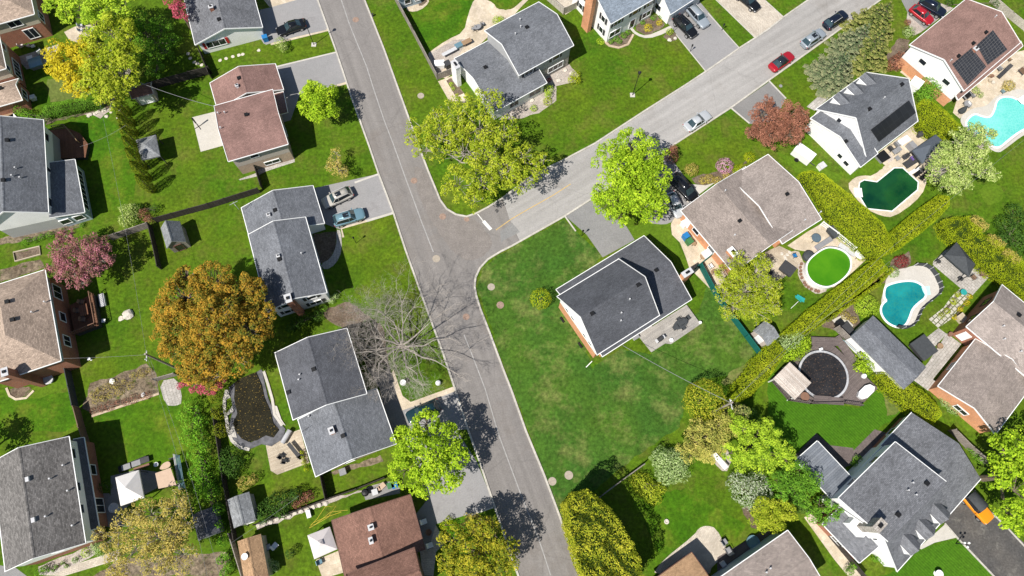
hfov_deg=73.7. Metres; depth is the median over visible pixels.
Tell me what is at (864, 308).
bush
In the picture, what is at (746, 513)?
garden bed
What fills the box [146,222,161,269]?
fence
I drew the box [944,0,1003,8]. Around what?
shrub
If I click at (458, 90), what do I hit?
garden bed
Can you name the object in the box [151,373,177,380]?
fence
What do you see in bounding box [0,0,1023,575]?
ground
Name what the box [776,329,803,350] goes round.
bush
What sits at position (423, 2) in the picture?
garden bed
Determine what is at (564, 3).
patio
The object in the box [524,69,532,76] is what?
window
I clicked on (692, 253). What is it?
patio
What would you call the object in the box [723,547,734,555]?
patio chair
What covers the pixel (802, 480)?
tree
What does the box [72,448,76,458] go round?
window
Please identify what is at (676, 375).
power line
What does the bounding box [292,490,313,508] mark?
shrub
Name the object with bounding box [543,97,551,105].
shrub
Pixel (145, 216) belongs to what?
shrub
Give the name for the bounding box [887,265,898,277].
shrub
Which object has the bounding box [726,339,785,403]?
hedge
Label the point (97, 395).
undergrowth
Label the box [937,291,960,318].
shrub
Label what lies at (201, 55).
fence
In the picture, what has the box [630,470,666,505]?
shrub
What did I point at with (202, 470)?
hedge
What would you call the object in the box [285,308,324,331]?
shrub
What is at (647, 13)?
window
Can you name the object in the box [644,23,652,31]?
shrub
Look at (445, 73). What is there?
fence
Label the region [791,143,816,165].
box trailer
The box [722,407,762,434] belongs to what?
bush
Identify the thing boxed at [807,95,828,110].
path
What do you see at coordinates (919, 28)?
driveway
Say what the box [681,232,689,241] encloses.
trash bin
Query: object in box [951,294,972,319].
shrub
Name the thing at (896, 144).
patio chair
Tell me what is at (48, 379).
bird bath
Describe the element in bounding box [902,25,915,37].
shrub
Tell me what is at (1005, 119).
swimming pool
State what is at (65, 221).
window
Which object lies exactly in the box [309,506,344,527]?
garden hose
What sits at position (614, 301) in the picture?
house
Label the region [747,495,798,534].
tree
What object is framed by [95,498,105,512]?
window
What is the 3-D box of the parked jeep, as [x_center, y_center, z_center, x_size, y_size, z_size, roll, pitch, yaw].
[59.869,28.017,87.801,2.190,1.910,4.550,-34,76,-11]
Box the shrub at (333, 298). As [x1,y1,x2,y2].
[327,293,339,303]
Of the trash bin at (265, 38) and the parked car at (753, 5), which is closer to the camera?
the trash bin at (265, 38)
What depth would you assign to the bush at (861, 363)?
92.69 m
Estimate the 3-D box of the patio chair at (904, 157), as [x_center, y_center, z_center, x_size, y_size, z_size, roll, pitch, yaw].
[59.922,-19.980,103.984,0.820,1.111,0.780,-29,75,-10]
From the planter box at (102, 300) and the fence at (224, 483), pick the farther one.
the planter box at (102, 300)
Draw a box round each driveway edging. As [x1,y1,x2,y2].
[271,29,327,44]
[277,52,335,66]
[341,220,366,237]
[355,174,377,182]
[366,212,392,221]
[676,34,705,70]
[708,13,738,47]
[716,0,754,36]
[731,108,749,122]
[769,81,785,98]
[945,523,994,575]
[988,508,1023,545]
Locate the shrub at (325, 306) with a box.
[318,303,326,311]
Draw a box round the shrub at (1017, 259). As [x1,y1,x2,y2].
[1001,248,1021,263]
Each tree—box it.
[40,36,101,99]
[42,0,137,45]
[44,228,116,290]
[72,11,142,111]
[90,488,199,575]
[127,10,181,78]
[149,260,276,391]
[162,0,190,29]
[175,377,226,395]
[296,79,340,123]
[325,147,348,178]
[327,257,485,407]
[338,300,414,394]
[387,406,469,499]
[404,87,553,213]
[435,515,520,575]
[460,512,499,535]
[559,488,643,575]
[590,127,672,227]
[674,411,745,464]
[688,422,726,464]
[712,250,783,325]
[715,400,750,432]
[720,415,796,474]
[721,404,751,435]
[744,94,810,150]
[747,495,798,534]
[765,458,823,507]
[798,493,844,526]
[803,52,854,98]
[824,23,870,68]
[839,0,894,52]
[845,27,888,78]
[924,121,1001,195]
[979,425,1023,537]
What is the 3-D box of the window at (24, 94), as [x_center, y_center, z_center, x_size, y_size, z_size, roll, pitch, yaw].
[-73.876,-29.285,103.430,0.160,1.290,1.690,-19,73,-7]
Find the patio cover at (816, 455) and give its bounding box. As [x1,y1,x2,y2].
[796,440,851,497]
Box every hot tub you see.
[27,55,43,70]
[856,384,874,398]
[909,334,937,360]
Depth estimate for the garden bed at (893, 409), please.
92.53 m
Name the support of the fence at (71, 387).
on the ground at (594, 104)
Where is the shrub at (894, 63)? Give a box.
[886,51,905,71]
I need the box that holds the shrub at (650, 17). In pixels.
[640,15,661,24]
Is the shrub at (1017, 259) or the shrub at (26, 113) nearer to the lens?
the shrub at (1017, 259)
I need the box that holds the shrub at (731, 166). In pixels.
[715,157,733,173]
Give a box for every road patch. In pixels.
[414,166,491,259]
[500,223,519,241]
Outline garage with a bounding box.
[844,316,925,388]
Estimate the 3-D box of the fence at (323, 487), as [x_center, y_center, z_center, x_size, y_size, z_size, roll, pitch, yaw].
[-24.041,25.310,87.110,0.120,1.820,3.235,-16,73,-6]
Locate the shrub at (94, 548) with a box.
[89,541,106,556]
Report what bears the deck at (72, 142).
on the ground at (594, 104)
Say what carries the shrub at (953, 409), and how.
on the lawn at (963, 423)
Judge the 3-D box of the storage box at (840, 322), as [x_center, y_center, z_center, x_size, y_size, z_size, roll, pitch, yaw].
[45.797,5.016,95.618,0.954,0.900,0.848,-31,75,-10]
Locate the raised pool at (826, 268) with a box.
[803,247,851,289]
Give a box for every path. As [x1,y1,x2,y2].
[48,552,118,575]
[239,157,294,179]
[264,0,293,6]
[321,230,341,268]
[391,371,453,410]
[407,0,428,11]
[420,526,443,575]
[428,0,527,77]
[438,76,465,100]
[631,26,671,37]
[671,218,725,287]
[686,183,713,201]
[804,514,860,575]
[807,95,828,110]
[920,525,955,548]
[929,288,969,327]
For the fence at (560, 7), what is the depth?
111.20 m
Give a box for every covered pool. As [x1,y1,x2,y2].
[223,369,285,450]
[797,350,848,397]
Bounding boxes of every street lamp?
[302,18,315,46]
[630,71,641,96]
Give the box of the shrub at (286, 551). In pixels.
[285,549,295,558]
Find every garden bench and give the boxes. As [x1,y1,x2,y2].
[118,456,149,472]
[712,451,727,469]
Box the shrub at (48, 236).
[21,231,53,244]
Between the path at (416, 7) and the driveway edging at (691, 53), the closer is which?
the driveway edging at (691, 53)
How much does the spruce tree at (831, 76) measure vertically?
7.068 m
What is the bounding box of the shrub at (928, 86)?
[913,77,942,103]
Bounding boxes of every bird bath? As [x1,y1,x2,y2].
[43,375,53,383]
[934,570,943,575]
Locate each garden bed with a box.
[0,223,81,244]
[0,260,43,281]
[9,387,30,397]
[15,247,39,259]
[38,545,94,574]
[42,103,112,124]
[82,364,158,414]
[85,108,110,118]
[94,551,226,575]
[257,482,384,529]
[313,232,335,262]
[320,302,389,369]
[330,455,382,474]
[419,0,426,5]
[446,78,463,95]
[499,64,578,119]
[607,31,631,46]
[636,15,664,34]
[664,31,677,40]
[692,171,733,184]
[711,446,730,470]
[742,506,756,528]
[798,262,826,293]
[819,304,859,330]
[882,251,910,283]
[884,393,899,415]
[886,38,909,70]
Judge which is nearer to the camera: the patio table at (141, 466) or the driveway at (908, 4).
the patio table at (141, 466)
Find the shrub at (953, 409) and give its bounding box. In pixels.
[939,398,960,415]
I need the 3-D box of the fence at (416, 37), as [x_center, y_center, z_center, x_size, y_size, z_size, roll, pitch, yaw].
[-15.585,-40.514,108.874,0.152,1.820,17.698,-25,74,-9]
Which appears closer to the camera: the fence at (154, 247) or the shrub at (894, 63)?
the fence at (154, 247)
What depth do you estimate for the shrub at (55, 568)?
84.24 m
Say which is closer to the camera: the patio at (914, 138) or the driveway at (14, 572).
the driveway at (14, 572)
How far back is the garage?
92.11 m
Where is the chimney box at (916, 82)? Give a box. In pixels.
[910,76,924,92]
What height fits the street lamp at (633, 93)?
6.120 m
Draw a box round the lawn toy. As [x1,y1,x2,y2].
[795,294,804,301]
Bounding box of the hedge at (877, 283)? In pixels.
[792,267,894,344]
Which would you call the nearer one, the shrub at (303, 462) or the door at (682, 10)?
the shrub at (303, 462)
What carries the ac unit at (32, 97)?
on the ground at (594, 104)
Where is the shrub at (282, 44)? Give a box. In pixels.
[274,37,287,52]
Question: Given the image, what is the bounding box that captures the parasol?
[959,106,967,112]
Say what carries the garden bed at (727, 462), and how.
on the ground at (594, 104)
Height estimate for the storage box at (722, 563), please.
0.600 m
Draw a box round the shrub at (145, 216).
[137,208,153,223]
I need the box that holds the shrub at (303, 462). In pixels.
[300,451,308,471]
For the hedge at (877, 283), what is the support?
on the ground at (594, 104)
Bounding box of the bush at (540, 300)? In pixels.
[530,287,551,309]
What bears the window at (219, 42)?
in the house at (216, 25)
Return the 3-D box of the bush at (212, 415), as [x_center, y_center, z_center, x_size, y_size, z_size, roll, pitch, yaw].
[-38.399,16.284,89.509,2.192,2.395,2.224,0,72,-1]
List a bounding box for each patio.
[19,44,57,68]
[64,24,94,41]
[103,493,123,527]
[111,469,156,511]
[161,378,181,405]
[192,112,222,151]
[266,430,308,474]
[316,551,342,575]
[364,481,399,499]
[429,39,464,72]
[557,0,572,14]
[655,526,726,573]
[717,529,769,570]
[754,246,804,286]
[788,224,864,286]
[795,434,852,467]
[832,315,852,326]
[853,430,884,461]
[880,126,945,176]
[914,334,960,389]
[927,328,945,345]
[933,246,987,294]
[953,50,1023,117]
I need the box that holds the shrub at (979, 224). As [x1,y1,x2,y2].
[967,215,989,231]
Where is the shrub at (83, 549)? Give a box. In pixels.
[80,547,91,557]
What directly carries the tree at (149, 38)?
on the ground at (594, 104)
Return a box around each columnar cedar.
[113,98,132,115]
[113,104,135,125]
[116,114,138,136]
[119,125,138,146]
[121,136,139,157]
[124,148,147,169]
[129,160,151,181]
[134,174,156,193]
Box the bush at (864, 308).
[854,294,879,317]
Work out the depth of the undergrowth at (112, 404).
90.50 m
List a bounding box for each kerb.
[317,0,518,575]
[364,0,808,216]
[474,0,880,575]
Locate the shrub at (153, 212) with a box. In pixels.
[134,203,159,213]
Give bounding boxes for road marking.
[482,220,491,229]
[496,184,570,229]
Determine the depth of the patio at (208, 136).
103.70 m
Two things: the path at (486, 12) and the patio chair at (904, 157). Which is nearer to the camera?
the patio chair at (904, 157)
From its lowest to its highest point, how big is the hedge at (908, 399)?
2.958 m
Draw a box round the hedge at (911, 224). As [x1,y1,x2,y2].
[888,194,949,254]
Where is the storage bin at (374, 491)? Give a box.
[371,488,378,495]
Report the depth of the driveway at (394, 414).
91.43 m
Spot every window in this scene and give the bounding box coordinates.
[6,19,23,28]
[11,57,22,80]
[21,88,28,101]
[22,27,40,39]
[37,9,44,23]
[45,132,49,142]
[51,283,62,300]
[58,218,72,224]
[58,311,66,322]
[62,334,71,347]
[72,214,85,220]
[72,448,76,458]
[77,168,84,185]
[77,481,81,490]
[80,183,89,210]
[81,504,84,513]
[90,464,96,474]
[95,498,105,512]
[173,243,186,251]
[205,38,227,48]
[249,154,259,158]
[264,158,280,165]
[283,309,293,313]
[305,295,317,300]
[309,299,322,305]
[509,99,518,108]
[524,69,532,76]
[528,87,540,97]
[547,60,563,73]
[552,54,559,61]
[578,1,582,10]
[598,25,602,33]
[601,14,605,23]
[608,27,620,38]
[613,19,621,26]
[641,9,651,19]
[654,2,661,12]
[692,227,698,235]
[836,152,843,159]
[842,159,849,166]
[845,478,856,485]
[868,456,878,463]
[885,427,895,435]
[917,57,927,66]
[941,78,950,86]
[946,362,955,370]
[952,404,968,415]
[965,313,978,323]
[979,297,991,306]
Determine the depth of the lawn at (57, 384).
91.21 m
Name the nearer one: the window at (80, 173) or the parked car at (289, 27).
the window at (80, 173)
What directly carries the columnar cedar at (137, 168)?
on the ground at (594, 104)
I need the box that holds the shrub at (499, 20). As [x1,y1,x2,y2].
[494,16,503,23]
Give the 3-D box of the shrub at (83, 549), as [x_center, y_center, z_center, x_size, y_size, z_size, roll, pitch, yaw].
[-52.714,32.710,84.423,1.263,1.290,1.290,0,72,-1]
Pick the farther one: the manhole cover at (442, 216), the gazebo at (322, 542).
the manhole cover at (442, 216)
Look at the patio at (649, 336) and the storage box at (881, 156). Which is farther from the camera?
the storage box at (881, 156)
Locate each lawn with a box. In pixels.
[0,387,75,432]
[25,376,66,398]
[47,79,84,101]
[66,110,135,210]
[93,395,186,484]
[409,0,473,50]
[439,516,468,538]
[477,220,757,520]
[491,0,519,9]
[628,222,688,275]
[632,487,744,560]
[721,361,752,384]
[767,370,899,453]
[777,152,842,183]
[846,159,882,178]
[884,538,991,575]
[940,400,975,431]
[979,184,1002,204]
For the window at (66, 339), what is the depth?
90.83 m
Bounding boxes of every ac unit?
[29,94,36,100]
[339,467,346,475]
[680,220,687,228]
[816,161,826,170]
[954,312,966,323]
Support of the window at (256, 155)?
in the house at (250, 107)
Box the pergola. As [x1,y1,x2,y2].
[768,362,810,400]
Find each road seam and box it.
[341,0,433,251]
[464,335,550,574]
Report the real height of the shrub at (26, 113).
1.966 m
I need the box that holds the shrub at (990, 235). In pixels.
[984,234,1005,247]
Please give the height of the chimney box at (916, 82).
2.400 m
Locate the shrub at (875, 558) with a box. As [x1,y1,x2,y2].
[871,555,883,564]
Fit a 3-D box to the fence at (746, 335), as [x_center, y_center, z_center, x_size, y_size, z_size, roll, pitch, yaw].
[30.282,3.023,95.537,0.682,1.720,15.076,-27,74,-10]
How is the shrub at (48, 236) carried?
on the garden bed at (7, 239)
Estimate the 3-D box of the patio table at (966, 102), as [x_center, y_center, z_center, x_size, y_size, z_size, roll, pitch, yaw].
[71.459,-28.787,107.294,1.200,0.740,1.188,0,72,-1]
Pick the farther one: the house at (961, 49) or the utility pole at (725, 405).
the house at (961, 49)
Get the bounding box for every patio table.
[78,303,88,316]
[133,463,149,470]
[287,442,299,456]
[441,46,456,57]
[461,37,471,44]
[474,24,480,31]
[674,318,687,329]
[801,392,809,400]
[811,233,820,242]
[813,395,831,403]
[831,397,843,404]
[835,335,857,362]
[841,322,854,335]
[855,250,862,258]
[898,135,910,145]
[903,156,917,168]
[960,289,966,294]
[962,100,971,107]
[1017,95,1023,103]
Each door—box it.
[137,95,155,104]
[628,18,635,28]
[675,1,693,15]
[753,335,762,343]
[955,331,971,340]
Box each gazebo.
[115,470,152,505]
[136,135,167,167]
[307,527,337,558]
[906,134,941,168]
[934,242,974,281]
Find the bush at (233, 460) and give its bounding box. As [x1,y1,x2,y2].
[218,445,244,478]
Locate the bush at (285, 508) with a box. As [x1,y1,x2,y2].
[255,488,302,524]
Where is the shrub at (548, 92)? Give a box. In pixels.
[543,84,554,98]
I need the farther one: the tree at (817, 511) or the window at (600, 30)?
the window at (600, 30)
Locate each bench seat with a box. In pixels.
[814,237,832,249]
[838,242,854,256]
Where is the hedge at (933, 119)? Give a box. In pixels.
[911,98,960,145]
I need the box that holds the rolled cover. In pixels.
[280,429,291,443]
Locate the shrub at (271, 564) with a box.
[268,557,279,572]
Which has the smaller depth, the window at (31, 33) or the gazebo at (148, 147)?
the gazebo at (148, 147)
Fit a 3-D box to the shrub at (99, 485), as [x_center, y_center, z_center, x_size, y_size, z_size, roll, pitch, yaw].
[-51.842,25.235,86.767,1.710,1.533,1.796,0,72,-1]
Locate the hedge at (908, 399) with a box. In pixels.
[870,371,941,424]
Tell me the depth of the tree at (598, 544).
79.61 m
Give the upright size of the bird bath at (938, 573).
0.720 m
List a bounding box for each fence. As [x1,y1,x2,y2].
[63,368,78,406]
[71,405,89,441]
[107,222,147,239]
[146,66,212,88]
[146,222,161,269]
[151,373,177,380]
[152,187,260,222]
[196,45,212,78]
[211,408,237,539]
[227,533,242,575]
[252,477,385,524]
[253,165,263,189]
[319,474,327,498]
[395,0,436,78]
[436,68,451,79]
[547,0,576,14]
[599,463,644,497]
[699,262,760,354]
[820,221,856,250]
[828,536,865,575]
[833,325,849,339]
[897,263,943,328]
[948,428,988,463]
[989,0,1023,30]
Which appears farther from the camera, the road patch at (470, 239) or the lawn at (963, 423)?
the road patch at (470, 239)
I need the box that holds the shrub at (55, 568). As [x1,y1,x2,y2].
[48,562,68,571]
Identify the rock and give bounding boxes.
[122,309,133,319]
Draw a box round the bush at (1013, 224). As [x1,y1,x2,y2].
[992,202,1023,255]
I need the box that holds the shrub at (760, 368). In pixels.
[750,358,774,378]
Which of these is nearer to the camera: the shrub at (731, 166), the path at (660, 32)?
the shrub at (731, 166)
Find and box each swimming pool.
[854,167,920,211]
[880,280,930,327]
[965,96,1023,147]
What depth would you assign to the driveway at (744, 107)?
107.19 m
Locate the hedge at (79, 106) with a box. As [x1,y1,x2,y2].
[41,98,105,120]
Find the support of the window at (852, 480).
in the house at (901, 494)
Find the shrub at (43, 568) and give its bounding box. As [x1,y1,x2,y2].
[34,564,49,575]
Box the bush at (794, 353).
[781,335,811,362]
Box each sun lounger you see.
[913,167,925,177]
[918,170,930,180]
[996,63,1012,78]
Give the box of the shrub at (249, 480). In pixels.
[236,473,258,491]
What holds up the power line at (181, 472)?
attached to the utility pole at (161, 361)
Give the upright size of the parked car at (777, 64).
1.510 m
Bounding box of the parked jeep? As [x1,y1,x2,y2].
[961,490,993,524]
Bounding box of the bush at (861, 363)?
[852,351,874,374]
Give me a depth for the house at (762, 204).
97.16 m
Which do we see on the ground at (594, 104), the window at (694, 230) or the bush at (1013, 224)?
the bush at (1013, 224)
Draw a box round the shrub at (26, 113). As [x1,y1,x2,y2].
[12,105,48,123]
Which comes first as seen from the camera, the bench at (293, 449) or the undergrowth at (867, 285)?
the bench at (293, 449)
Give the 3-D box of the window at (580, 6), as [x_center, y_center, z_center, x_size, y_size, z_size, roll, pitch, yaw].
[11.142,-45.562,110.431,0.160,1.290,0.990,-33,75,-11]
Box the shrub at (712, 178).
[698,171,729,183]
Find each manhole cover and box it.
[432,255,439,261]
[439,213,445,219]
[463,314,468,319]
[488,283,494,289]
[497,301,503,308]
[548,477,555,485]
[565,471,572,479]
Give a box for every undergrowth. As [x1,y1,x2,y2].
[89,389,115,403]
[90,392,151,413]
[95,368,152,396]
[844,272,885,303]
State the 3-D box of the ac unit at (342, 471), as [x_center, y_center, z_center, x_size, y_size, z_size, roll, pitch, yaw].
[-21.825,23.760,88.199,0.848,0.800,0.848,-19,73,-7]
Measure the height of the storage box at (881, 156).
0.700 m
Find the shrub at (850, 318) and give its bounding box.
[840,311,857,323]
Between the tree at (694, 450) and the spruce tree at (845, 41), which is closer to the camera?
the tree at (694, 450)
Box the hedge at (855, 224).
[796,170,893,262]
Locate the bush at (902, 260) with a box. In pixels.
[893,254,909,268]
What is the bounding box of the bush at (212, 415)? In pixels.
[210,404,227,419]
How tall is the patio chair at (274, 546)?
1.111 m
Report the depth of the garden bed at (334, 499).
87.31 m
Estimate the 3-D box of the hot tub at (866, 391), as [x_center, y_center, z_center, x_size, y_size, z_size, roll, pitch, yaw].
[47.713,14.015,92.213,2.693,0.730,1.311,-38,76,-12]
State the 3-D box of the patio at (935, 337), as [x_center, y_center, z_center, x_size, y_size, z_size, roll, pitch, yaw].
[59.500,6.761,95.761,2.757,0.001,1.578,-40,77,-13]
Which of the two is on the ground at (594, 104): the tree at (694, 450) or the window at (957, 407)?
the tree at (694, 450)
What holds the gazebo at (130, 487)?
on the patio at (149, 481)
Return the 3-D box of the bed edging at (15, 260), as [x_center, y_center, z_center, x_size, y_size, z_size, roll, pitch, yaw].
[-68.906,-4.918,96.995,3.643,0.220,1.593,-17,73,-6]
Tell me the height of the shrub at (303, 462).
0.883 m
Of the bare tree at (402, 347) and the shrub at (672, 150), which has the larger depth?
the shrub at (672, 150)
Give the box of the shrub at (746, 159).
[732,151,755,172]
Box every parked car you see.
[276,18,305,36]
[321,186,353,208]
[332,208,365,227]
[405,399,441,423]
[665,191,683,218]
[668,172,698,202]
[672,14,697,38]
[683,110,711,131]
[685,4,709,28]
[736,0,760,11]
[768,51,794,72]
[800,28,826,49]
[822,10,848,30]
[909,4,934,25]
[917,0,946,18]
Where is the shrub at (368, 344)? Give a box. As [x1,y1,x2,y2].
[355,319,385,372]
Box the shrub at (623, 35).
[608,29,631,43]
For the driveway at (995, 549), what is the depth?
87.35 m
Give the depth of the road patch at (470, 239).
99.53 m
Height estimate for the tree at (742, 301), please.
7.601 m
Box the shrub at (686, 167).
[685,162,698,175]
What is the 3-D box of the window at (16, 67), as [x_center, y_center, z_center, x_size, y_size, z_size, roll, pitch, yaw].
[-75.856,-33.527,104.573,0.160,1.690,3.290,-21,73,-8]
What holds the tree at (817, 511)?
on the ground at (594, 104)
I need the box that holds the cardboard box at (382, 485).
[379,482,385,489]
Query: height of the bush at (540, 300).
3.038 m
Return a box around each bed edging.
[5,387,34,399]
[13,246,40,261]
[91,393,159,416]
[603,34,633,48]
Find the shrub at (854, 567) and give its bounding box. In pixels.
[843,562,856,575]
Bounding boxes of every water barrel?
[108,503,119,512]
[746,535,759,548]
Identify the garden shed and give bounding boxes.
[129,82,158,105]
[161,220,190,252]
[192,507,224,540]
[227,492,257,527]
[237,534,272,575]
[750,321,779,346]
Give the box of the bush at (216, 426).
[212,422,229,437]
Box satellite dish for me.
[241,553,247,559]
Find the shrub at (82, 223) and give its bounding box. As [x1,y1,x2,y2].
[60,222,86,230]
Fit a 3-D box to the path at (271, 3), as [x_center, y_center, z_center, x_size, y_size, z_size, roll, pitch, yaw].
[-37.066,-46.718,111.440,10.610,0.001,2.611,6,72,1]
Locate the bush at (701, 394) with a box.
[681,377,727,420]
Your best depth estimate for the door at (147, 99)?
104.16 m
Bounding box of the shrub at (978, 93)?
[971,85,983,97]
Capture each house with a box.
[0,0,52,114]
[0,115,92,237]
[0,269,80,387]
[0,436,107,571]
[184,0,263,53]
[210,63,293,173]
[241,185,330,316]
[275,328,396,476]
[331,494,424,575]
[398,0,420,8]
[450,1,573,119]
[556,236,693,357]
[572,0,698,41]
[657,552,708,575]
[680,154,821,274]
[712,530,819,575]
[806,72,917,174]
[817,412,980,571]
[896,0,1022,106]
[929,284,1023,434]
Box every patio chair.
[76,299,84,304]
[78,316,85,321]
[269,542,278,550]
[315,559,322,565]
[419,518,426,524]
[425,541,433,548]
[720,538,728,546]
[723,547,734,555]
[892,140,901,146]
[892,146,901,153]
[902,153,910,160]
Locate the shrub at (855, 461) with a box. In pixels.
[850,454,861,466]
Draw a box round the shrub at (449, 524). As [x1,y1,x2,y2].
[439,515,457,530]
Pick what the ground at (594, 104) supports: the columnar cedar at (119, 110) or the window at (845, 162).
the columnar cedar at (119, 110)
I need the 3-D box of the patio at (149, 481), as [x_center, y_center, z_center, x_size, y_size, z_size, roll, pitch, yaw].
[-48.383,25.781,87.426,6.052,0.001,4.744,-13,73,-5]
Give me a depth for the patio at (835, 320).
96.24 m
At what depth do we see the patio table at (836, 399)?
91.63 m
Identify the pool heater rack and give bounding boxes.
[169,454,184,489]
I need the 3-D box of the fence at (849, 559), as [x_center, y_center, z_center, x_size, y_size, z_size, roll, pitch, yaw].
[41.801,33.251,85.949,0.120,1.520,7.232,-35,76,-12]
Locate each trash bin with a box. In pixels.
[261,34,268,42]
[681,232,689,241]
[685,236,693,245]
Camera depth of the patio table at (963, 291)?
97.41 m
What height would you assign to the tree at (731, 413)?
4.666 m
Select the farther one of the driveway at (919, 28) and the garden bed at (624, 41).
the driveway at (919, 28)
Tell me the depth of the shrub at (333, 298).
95.14 m
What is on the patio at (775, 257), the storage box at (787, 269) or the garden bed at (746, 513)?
the storage box at (787, 269)
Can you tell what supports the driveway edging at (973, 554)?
on the driveway at (995, 549)
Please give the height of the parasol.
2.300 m
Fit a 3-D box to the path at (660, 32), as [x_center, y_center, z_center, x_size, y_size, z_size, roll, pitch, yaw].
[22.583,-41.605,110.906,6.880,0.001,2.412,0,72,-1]
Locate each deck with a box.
[50,124,89,159]
[69,291,102,335]
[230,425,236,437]
[275,406,285,425]
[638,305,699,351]
[770,345,877,405]
[849,156,925,216]
[881,266,938,326]
[961,89,1023,151]
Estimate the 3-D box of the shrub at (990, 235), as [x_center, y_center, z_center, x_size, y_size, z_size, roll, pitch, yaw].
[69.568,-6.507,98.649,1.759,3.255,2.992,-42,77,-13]
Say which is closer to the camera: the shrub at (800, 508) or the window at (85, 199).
the shrub at (800, 508)
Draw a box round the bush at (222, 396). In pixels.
[206,388,224,403]
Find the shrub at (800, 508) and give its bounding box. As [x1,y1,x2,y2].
[780,492,810,513]
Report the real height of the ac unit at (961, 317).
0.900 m
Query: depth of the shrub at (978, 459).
89.94 m
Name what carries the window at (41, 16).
in the house at (24, 21)
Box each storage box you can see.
[434,60,444,68]
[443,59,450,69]
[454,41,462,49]
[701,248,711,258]
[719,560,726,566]
[778,260,796,276]
[811,337,838,345]
[826,226,839,238]
[834,319,844,326]
[874,150,890,163]
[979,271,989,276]
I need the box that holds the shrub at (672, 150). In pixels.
[664,144,678,163]
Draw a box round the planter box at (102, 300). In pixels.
[98,293,106,306]
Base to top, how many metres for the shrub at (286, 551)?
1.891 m
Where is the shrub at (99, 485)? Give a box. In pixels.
[98,480,111,493]
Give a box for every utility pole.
[144,351,175,368]
[712,399,732,412]
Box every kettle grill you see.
[361,489,368,495]
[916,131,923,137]
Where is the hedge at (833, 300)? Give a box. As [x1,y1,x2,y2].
[778,259,887,341]
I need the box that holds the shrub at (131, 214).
[117,203,140,227]
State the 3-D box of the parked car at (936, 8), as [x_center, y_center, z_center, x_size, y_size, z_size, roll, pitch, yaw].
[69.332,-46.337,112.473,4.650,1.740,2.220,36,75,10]
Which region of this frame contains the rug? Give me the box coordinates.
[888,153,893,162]
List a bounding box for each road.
[319,0,578,575]
[503,0,877,239]
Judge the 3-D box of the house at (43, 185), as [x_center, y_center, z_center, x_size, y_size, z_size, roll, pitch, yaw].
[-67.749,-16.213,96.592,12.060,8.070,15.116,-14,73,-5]
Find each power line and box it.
[97,92,145,348]
[142,83,211,105]
[149,357,219,575]
[150,367,206,572]
[624,346,728,401]
[736,261,889,397]
[884,143,1019,253]
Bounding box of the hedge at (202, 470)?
[186,444,228,545]
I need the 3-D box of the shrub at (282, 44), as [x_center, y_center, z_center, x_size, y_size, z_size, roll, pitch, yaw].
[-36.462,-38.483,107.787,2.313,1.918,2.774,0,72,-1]
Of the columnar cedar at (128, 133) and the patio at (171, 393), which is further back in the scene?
the columnar cedar at (128, 133)
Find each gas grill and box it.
[655,335,665,342]
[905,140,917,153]
[962,91,972,99]
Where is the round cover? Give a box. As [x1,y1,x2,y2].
[802,250,813,260]
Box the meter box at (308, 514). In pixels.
[305,510,311,517]
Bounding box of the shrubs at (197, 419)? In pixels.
[176,398,212,453]
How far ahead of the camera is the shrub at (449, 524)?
86.20 m
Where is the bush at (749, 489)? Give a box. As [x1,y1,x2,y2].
[724,469,773,510]
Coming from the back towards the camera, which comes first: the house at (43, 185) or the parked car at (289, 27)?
the parked car at (289, 27)
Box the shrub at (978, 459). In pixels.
[967,447,984,464]
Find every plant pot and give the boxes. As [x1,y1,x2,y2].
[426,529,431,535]
[936,343,943,348]
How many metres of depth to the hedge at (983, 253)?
97.81 m
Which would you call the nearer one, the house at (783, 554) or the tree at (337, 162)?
the house at (783, 554)
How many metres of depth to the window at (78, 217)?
97.32 m
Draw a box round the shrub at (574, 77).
[567,70,580,84]
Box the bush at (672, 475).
[649,444,690,485]
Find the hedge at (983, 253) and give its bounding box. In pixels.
[933,215,1023,301]
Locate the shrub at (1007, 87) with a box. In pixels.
[1000,80,1015,92]
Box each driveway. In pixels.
[0,565,25,575]
[258,0,325,44]
[277,53,344,121]
[315,175,391,228]
[368,368,411,431]
[402,391,466,429]
[405,429,493,550]
[566,201,633,256]
[644,153,699,223]
[668,1,737,69]
[718,0,781,36]
[733,82,784,123]
[902,0,937,28]
[907,3,952,34]
[944,503,1023,575]
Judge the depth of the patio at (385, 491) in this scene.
87.89 m
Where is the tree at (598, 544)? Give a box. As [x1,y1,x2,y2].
[559,488,643,575]
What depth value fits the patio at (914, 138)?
104.99 m

